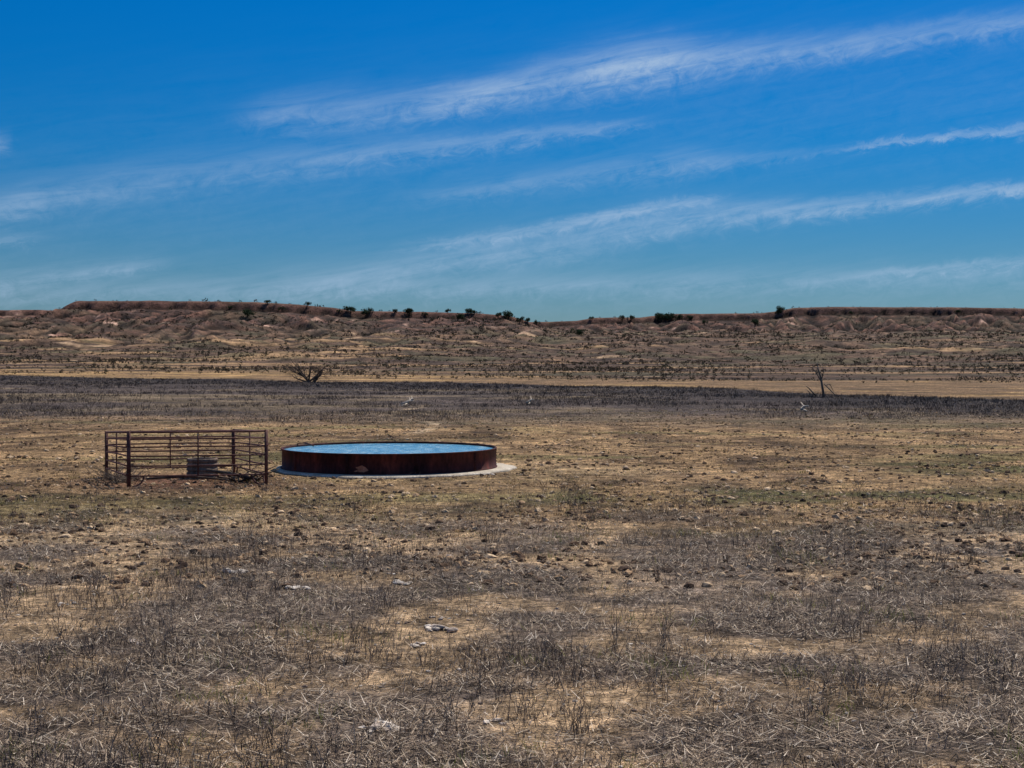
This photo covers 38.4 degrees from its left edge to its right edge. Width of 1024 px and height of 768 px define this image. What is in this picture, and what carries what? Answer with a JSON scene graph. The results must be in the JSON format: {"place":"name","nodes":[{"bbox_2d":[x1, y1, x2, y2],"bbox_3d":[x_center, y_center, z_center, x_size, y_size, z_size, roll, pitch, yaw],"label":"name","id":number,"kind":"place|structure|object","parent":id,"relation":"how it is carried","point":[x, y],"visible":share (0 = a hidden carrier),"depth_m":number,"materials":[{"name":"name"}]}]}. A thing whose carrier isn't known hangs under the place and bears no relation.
{"place":"outdoors","nodes":[
{"label":"outdoors","id":0,"kind":"place"},
{"bbox_2d":[0,301,1023,767],"bbox_3d":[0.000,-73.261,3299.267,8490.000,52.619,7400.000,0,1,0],"label":"ground","id":1,"kind":"structure","parent":0,"point":[814,319],"depth_m":32.26,"materials":[{"name":"soil"}]},
{"bbox_2d":[81,459,157,480],"bbox_3d":[-10.439,2.214,39.043,2.162,0.634,1.763,0,1,0],"label":"tumbleweed","id":2,"kind":"object","parent":1,"relation":"on","point":[115,473],"visible":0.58,"depth_m":38.78,"materials":[{"name":"brown plant"}]},
{"bbox_2d":[95,464,149,483],"bbox_3d":[-10.010,2.302,37.942,1.346,0.488,1.219,0,1,0],"label":"tumbleweed","id":3,"kind":"object","parent":1,"relation":"on","point":[123,478],"visible":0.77,"depth_m":37.85,"materials":[{"name":"brown plant"}]},
{"bbox_2d":[105,429,269,486],"bbox_3d":[-8.569,1.842,38.488,3.417,1.424,4.454,0,1,-24],"label":"corral fence","id":4,"kind":"object","parent":1,"relation":"on","point":[170,438],"visible":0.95,"depth_m":37.09,"materials":[{"name":"brown metal"}]},
{"bbox_2d":[186,456,217,478],"bbox_3d":[-8.276,2.217,39.346,0.840,0.610,0.840,0,1,0],"label":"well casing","id":5,"kind":"object","parent":1,"relation":"on","point":[204,460],"visible":0.73,"depth_m":39.02,"materials":[{"name":"grey metal"}]},
{"bbox_2d":[146,468,257,480],"bbox_3d":[-7.892,2.344,38.001,2.833,0.235,1.358,0,1,0],"label":"fallen log","id":6,"kind":"object","parent":1,"relation":"on","point":[215,471],"visible":0.82,"depth_m":37.65,"materials":[{"name":"brown wood"}]},
{"bbox_2d":[201,463,277,481],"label":"dead branches","id":7,"kind":"object","parent":1,"relation":"on","point":[232,478],"visible":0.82,"depth_m":37.97,"materials":[{"name":"brown wood"}]},
{"bbox_2d":[242,308,253,316],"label":"juniper tree","id":8,"kind":"object","parent":1,"relation":"on","point":[247,312],"visible":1,"depth_m":902.84,"materials":[{"name":"green plant"}]},
{"bbox_2d":[278,350,340,381],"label":"dead mesquite tree","id":9,"kind":"object","parent":1,"relation":"on","point":[307,378],"visible":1,"depth_m":232.09,"materials":[{"name":"brown wood"}]},
{"bbox_2d":[343,306,355,313],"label":"juniper tree","id":10,"kind":"object","parent":1,"relation":"on","point":[351,309],"visible":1,"depth_m":934.39,"materials":[{"name":"green plant"}]},
{"bbox_2d":[361,308,369,316],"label":"juniper tree","id":11,"kind":"object","parent":1,"relation":"on","point":[365,311],"visible":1,"depth_m":934.01,"materials":[{"name":"green plant"}]},
{"bbox_2d":[276,463,516,478],"bbox_3d":[-3.364,2.455,42.490,7.060,0.118,6.987,0,1,0],"label":"concrete pad","id":12,"kind":"object","parent":1,"relation":"on","point":[500,467],"visible":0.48,"depth_m":39.74,"materials":[{"name":"beige concrete"}]},
{"bbox_2d":[280,441,496,474],"bbox_3d":[-3.550,2.064,42.636,6.250,0.654,6.250,0,1,0],"label":"stock tank","id":13,"kind":"object","parent":12,"relation":"on","point":[387,458],"visible":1,"depth_m":40.44,"materials":[{"name":"metal"}]},
{"bbox_2d":[400,397,412,405],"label":"bleached branch","id":14,"kind":"object","parent":1,"relation":"on","point":[406,402],"visible":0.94,"depth_m":103.29,"materials":[{"name":"white wood"}]},
{"bbox_2d":[403,308,413,315],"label":"juniper tree","id":15,"kind":"object","parent":1,"relation":"on","point":[408,310],"visible":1,"depth_m":938.49,"materials":[{"name":"green plant"}]},
{"bbox_2d":[451,313,465,320],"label":"juniper tree","id":16,"kind":"object","parent":1,"relation":"on","point":[458,316],"visible":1,"depth_m":917.50,"materials":[{"name":"green plant"}]},
{"bbox_2d":[58,473,941,732],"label":"limestone rocks","id":17,"kind":"object","parent":1,"relation":"on","point":[436,627],"visible":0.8,"depth_m":16.82,"materials":[{"name":"grey stone"}]},
{"bbox_2d":[502,310,512,318],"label":"juniper tree","id":18,"kind":"object","parent":1,"relation":"on","point":[507,313],"visible":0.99,"depth_m":936.54,"materials":[{"name":"green plant"}]},
{"bbox_2d":[0,473,1023,767],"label":"weed stalks","id":19,"kind":"object","parent":1,"relation":"on","point":[540,659],"visible":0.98,"depth_m":15.32,"materials":[{"name":"brown plant"}]},
{"bbox_2d":[0,411,1023,590],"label":"soil clods","id":20,"kind":"object","parent":1,"relation":"on","point":[296,530],"visible":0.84,"depth_m":29.03,"materials":[{"name":"brown soil"}]},
{"bbox_2d":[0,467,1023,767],"bbox_3d":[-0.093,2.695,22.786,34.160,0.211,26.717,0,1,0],"label":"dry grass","id":21,"kind":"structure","parent":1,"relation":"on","point":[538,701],"depth_m":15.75,"materials":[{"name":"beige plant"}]},
{"bbox_2d":[0,298,1023,382],"bbox_3d":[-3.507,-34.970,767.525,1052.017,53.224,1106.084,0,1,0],"label":"scrub brush","id":22,"kind":"object","parent":1,"relation":"on","point":[393,355],"visible":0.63,"depth_m":551.26,"materials":[{"name":"brown plant"}]},
{"bbox_2d":[0,374,1023,426],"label":"dark brush","id":23,"kind":"object","parent":1,"relation":"on","point":[926,399],"visible":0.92,"depth_m":117.55,"materials":[{"name":"brown plant"}]},
{"bbox_2d":[0,523,1023,767],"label":"pebbles","id":24,"kind":"object","parent":1,"relation":"on","point":[500,641],"visible":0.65,"depth_m":15.13,"materials":[{"name":"grey stone"}]},
{"bbox_2d":[0,409,1023,537],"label":"grass tufts","id":25,"kind":"object","parent":1,"relation":"on","point":[581,505],"visible":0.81,"depth_m":38.05,"materials":[{"name":"beige plant"}]},
{"bbox_2d":[516,316,524,322],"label":"juniper tree","id":26,"kind":"object","parent":1,"relation":"on","point":[521,319],"visible":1,"depth_m":896.61,"materials":[{"name":"green plant"}]},
{"bbox_2d":[570,328,584,334],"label":"juniper tree","id":27,"kind":"object","parent":1,"relation":"on","point":[579,332],"visible":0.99,"depth_m":909.06,"materials":[{"name":"green plant"}]},
{"bbox_2d":[654,313,663,320],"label":"juniper tree","id":28,"kind":"object","parent":1,"relation":"on","point":[658,315],"visible":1,"depth_m":1292.86,"materials":[{"name":"green plant"}]},
{"bbox_2d":[664,312,674,320],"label":"juniper tree","id":29,"kind":"object","parent":1,"relation":"on","point":[668,316],"visible":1,"depth_m":1290.84,"materials":[{"name":"green plant"}]},
{"bbox_2d":[674,314,683,319],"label":"juniper tree","id":30,"kind":"object","parent":1,"relation":"on","point":[679,316],"visible":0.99,"depth_m":1290.47,"materials":[{"name":"green plant"}]},
{"bbox_2d":[751,318,759,325],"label":"juniper tree","id":31,"kind":"object","parent":1,"relation":"on","point":[754,321],"visible":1,"depth_m":1222.64,"materials":[{"name":"green plant"}]},
{"bbox_2d":[776,306,784,311],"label":"juniper tree","id":32,"kind":"object","parent":1,"relation":"on","point":[779,308],"visible":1,"depth_m":1289.79,"materials":[{"name":"green plant"}]},
{"bbox_2d":[800,402,808,411],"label":"bleached branch","id":33,"kind":"object","parent":1,"relation":"on","point":[803,407],"visible":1,"depth_m":91.39,"materials":[{"name":"white wood"}]},
{"bbox_2d":[806,363,834,397],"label":"dead tree snag","id":34,"kind":"object","parent":1,"relation":"on","point":[822,387],"visible":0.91,"depth_m":126.39,"materials":[{"name":"brown wood"}]},
{"bbox_2d":[0,0,1023,321],"label":"sky","id":35,"kind":"structure","parent":0,"point":[541,160],"materials":[{"name":"blue"}]}
]}

